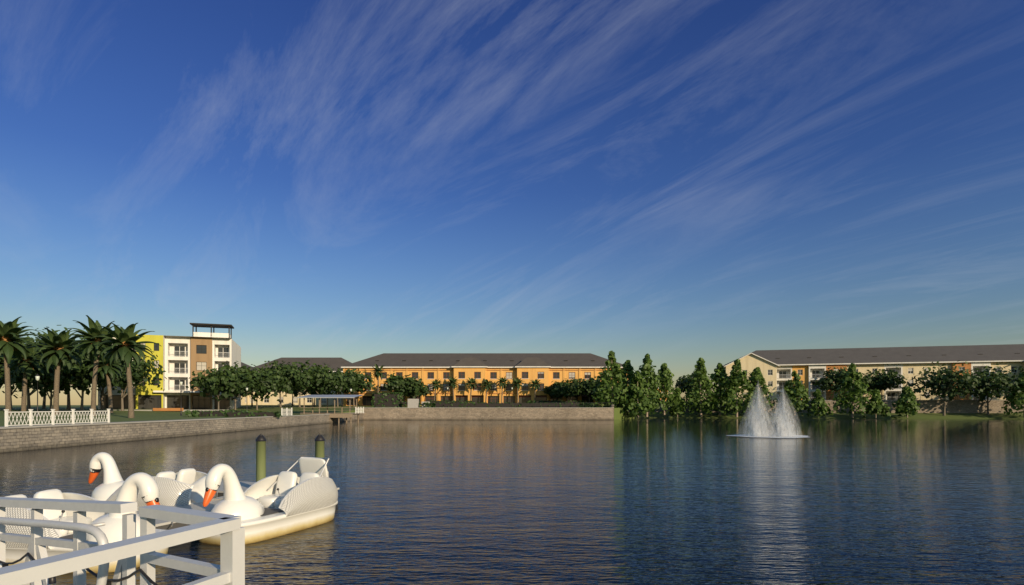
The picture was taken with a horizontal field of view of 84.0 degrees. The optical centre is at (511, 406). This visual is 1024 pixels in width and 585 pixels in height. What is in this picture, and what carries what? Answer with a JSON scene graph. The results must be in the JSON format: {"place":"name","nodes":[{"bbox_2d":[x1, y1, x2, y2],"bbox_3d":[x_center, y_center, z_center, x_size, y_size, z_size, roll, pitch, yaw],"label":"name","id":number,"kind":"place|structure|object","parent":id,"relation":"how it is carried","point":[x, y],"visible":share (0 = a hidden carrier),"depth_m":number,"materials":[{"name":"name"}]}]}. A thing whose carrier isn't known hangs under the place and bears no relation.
{"place":"outdoors","nodes":[
{"label":"outdoors","id":0,"kind":"place"},
{"bbox_2d":[0,408,223,426],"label":"promenade paving","id":1,"kind":"structure","parent":0,"point":[169,409],"depth_m":99.00,"materials":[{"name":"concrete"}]},
{"bbox_2d":[4,409,110,426],"bbox_3d":[-31.550,0.735,40.000,0.170,1.130,9.170,0,0,0],"label":"white fence","id":2,"kind":"object","parent":1,"relation":"on","point":[73,415],"visible":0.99,"depth_m":39.16,"materials":[{"name":"paint"}]},
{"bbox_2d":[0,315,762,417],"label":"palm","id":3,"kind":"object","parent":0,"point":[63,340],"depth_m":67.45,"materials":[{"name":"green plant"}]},
{"bbox_2d":[0,418,1023,584],"bbox_3d":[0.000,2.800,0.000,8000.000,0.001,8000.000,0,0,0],"label":"lake water","id":4,"kind":"structure","parent":0,"point":[708,501],"depth_m":17.33,"materials":[{"name":"blue liquid"}]},
{"bbox_2d":[6,472,168,572],"bbox_3d":[-8.101,2.075,10.407,3.740,1.791,1.688,0,0,8],"label":"swan boat","id":5,"kind":"object","parent":4,"relation":"in","point":[144,484],"visible":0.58,"depth_m":10.05,"materials":[{"name":"white plastic"}]},
{"bbox_2d":[88,452,217,510],"bbox_3d":[-9.199,2.075,14.439,3.740,1.791,1.688,0,0,12],"label":"swan boat","id":6,"kind":"object","parent":4,"relation":"in","point":[186,486],"visible":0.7,"depth_m":14.20,"materials":[{"name":"white"}]},
{"bbox_2d":[137,481,338,529],"bbox_3d":[-8.989,2.553,14.959,6.260,0.495,5.810,0,0,22],"label":"boat","id":7,"kind":"object","parent":4,"relation":"on","point":[167,525],"visible":0.03,"depth_m":13.38,"materials":[{"name":"grey"}]},
{"bbox_2d":[255,434,265,481],"bbox_3d":[-7.060,2.530,16.000,0.284,3.540,0.284,0,0,0],"label":"piling","id":8,"kind":"object","parent":4,"relation":"in","point":[260,439],"visible":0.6,"depth_m":15.90,"materials":[{"name":"green wood"}]},
{"bbox_2d":[198,457,337,544],"bbox_3d":[-5.481,2.075,13.098,1.688,1.791,3.740,0,0,21],"label":"swan boat","id":9,"kind":"object","parent":4,"relation":"in","point":[280,504],"visible":0.91,"depth_m":12.74,"materials":[{"name":"white plastic"}]},
{"bbox_2d":[314,434,324,457],"bbox_3d":[-5.440,2.530,16.100,0.284,3.540,0.284,0,0,0],"label":"piling","id":10,"kind":"object","parent":4,"relation":"in","point":[319,439],"visible":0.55,"depth_m":15.99,"materials":[{"name":"green wood"}]},
{"bbox_2d":[726,409,807,437],"bbox_3d":[24.300,-0.340,53.500,7.214,6.220,7.214,0,0,45],"label":"fountain","id":11,"kind":"object","parent":4,"relation":"on","point":[758,434],"visible":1,"depth_m":52.74,"materials":[{"name":"liquid"}]},
{"bbox_2d":[0,404,1023,425],"bbox_3d":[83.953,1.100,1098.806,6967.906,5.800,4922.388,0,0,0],"label":"grass lawn","id":12,"kind":"structure","parent":0,"point":[117,415],"depth_m":125.09,"materials":[{"name":"green plant"}]},
{"bbox_2d":[35,374,39,415],"bbox_3d":[-51.707,-1.110,62.000,0.425,4.920,0.425,0,0,-22],"label":"street lamp","id":13,"kind":"object","parent":12,"relation":"on","point":[37,377],"visible":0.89,"depth_m":61.96,"materials":[{"name":"white metal"}]},
{"bbox_2d":[0,497,244,584],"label":"railing","id":14,"kind":"object","parent":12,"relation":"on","point":[42,568],"visible":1,"depth_m":2.33,"materials":[{"name":"metal"}]},
{"bbox_2d":[0,552,157,584],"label":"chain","id":15,"kind":"object","parent":14,"relation":"on","point":[51,580],"visible":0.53,"depth_m":2.61,"materials":[{"name":"black metal"}]},
{"bbox_2d":[0,414,328,452],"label":"lake wall","id":16,"kind":"structure","parent":12,"relation":"on","point":[21,438],"depth_m":45.72,"materials":[{"name":"stone"}]},
{"bbox_2d":[98,323,240,408],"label":"apartment building","id":17,"kind":"structure","parent":12,"relation":"on","point":[179,358],"depth_m":111.37,"materials":[{"name":"paint"}]},
{"bbox_2d":[241,362,251,404],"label":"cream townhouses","id":18,"kind":"structure","parent":12,"relation":"on","point":[244,400],"depth_m":162.85,"materials":[{"name":"paint"}]},
{"bbox_2d":[281,408,291,415],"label":"white fence","id":19,"kind":"object","parent":12,"relation":"on","point":[286,412],"visible":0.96,"depth_m":79.69,"materials":[{"name":"paint"}]},
{"bbox_2d":[0,373,589,410],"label":"tree trunks","id":20,"kind":"object","parent":12,"relation":"on","point":[29,394],"visible":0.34,"depth_m":99.81,"materials":[{"name":"brown plant"}]},
{"bbox_2d":[0,323,617,401],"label":"trees","id":21,"kind":"object","parent":20,"relation":"attached to","point":[226,379],"visible":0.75,"depth_m":110.42,"materials":[{"name":"green plant"}]},
{"bbox_2d":[248,358,350,404],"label":"cream townhouses","id":22,"kind":"structure","parent":12,"relation":"on","point":[334,364],"depth_m":164.14,"materials":[{"name":"paint"}]},
{"bbox_2d":[297,395,362,422],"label":"dock pavilion","id":23,"kind":"structure","parent":12,"relation":"on","point":[341,415],"depth_m":96.86,"materials":[{"name":"metal"}]},
{"bbox_2d":[329,412,364,422],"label":"lake wall","id":24,"kind":"structure","parent":12,"relation":"on","point":[354,418],"depth_m":106.86,"materials":[{"name":"stone"}]},
{"bbox_2d":[355,407,363,413],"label":"white fence","id":25,"kind":"object","parent":12,"relation":"on","point":[362,411],"visible":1,"depth_m":98.11,"materials":[{"name":"paint"}]},
{"bbox_2d":[184,392,593,417],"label":"hedges","id":26,"kind":"object","parent":12,"relation":"on","point":[384,399],"visible":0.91,"depth_m":122.64,"materials":[{"name":"green plant"}]},
{"bbox_2d":[408,399,429,407],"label":"utility kiosks","id":27,"kind":"object","parent":12,"relation":"on","point":[413,403],"visible":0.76,"depth_m":123.20,"materials":[{"name":"concrete"}]},
{"bbox_2d":[341,353,627,405],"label":"orange apartment block","id":28,"kind":"structure","parent":12,"relation":"on","point":[429,368],"depth_m":151.00,"materials":[{"name":"paint"}]},
{"bbox_2d":[364,416,612,419],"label":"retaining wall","id":29,"kind":"structure","parent":12,"relation":"on","point":[488,417],"depth_m":118.55,"materials":[{"name":"stone"}]},
{"bbox_2d":[365,412,612,415],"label":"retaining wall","id":30,"kind":"structure","parent":29,"relation":"on","point":[488,413],"depth_m":119.25,"materials":[{"name":"stone"}]},
{"bbox_2d":[364,408,612,411],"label":"retaining wall","id":31,"kind":"structure","parent":12,"relation":"on","point":[488,409],"depth_m":119.95,"materials":[{"name":"stone"}]},
{"bbox_2d":[626,401,750,412],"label":"bank wall","id":32,"kind":"structure","parent":12,"relation":"on","point":[685,411],"depth_m":147.64,"materials":[{"name":"stone"}]},
{"bbox_2d":[535,396,1016,407],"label":"guard rails","id":33,"kind":"object","parent":12,"relation":"on","point":[774,396],"visible":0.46,"depth_m":137.00,"materials":[{"name":"black metal"}]},
{"bbox_2d":[586,351,1023,417],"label":"conifer trees","id":34,"kind":"object","parent":12,"relation":"on","point":[675,400],"visible":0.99,"depth_m":134.00,"materials":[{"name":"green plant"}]},
{"bbox_2d":[752,400,932,412],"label":"bank wall","id":35,"kind":"structure","parent":12,"relation":"on","point":[925,406],"depth_m":140.77,"materials":[{"name":"concrete"}]},
{"bbox_2d":[673,360,1023,402],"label":"trees","id":36,"kind":"object","parent":12,"relation":"on","point":[979,383],"visible":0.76,"depth_m":133.09,"materials":[{"name":"green plant"}]},
{"bbox_2d":[723,344,1023,400],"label":"cream apartment block","id":37,"kind":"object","parent":12,"relation":"on","point":[777,367],"visible":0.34,"depth_m":151.84,"materials":[{"name":"paint"}]},
{"bbox_2d":[838,380,1008,415],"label":"oak trunks","id":38,"kind":"object","parent":12,"relation":"on","point":[944,401],"visible":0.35,"depth_m":133.47,"materials":[{"name":"brown wood"}]},
{"bbox_2d":[933,400,1023,412],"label":"bank wall","id":39,"kind":"structure","parent":12,"relation":"on","point":[966,406],"depth_m":135.91,"materials":[{"name":"stone"}]},
{"bbox_2d":[0,0,1023,404],"label":"sky","id":40,"kind":"structure","parent":0,"point":[678,183],"materials":[{"name":"blue"}]}
]}

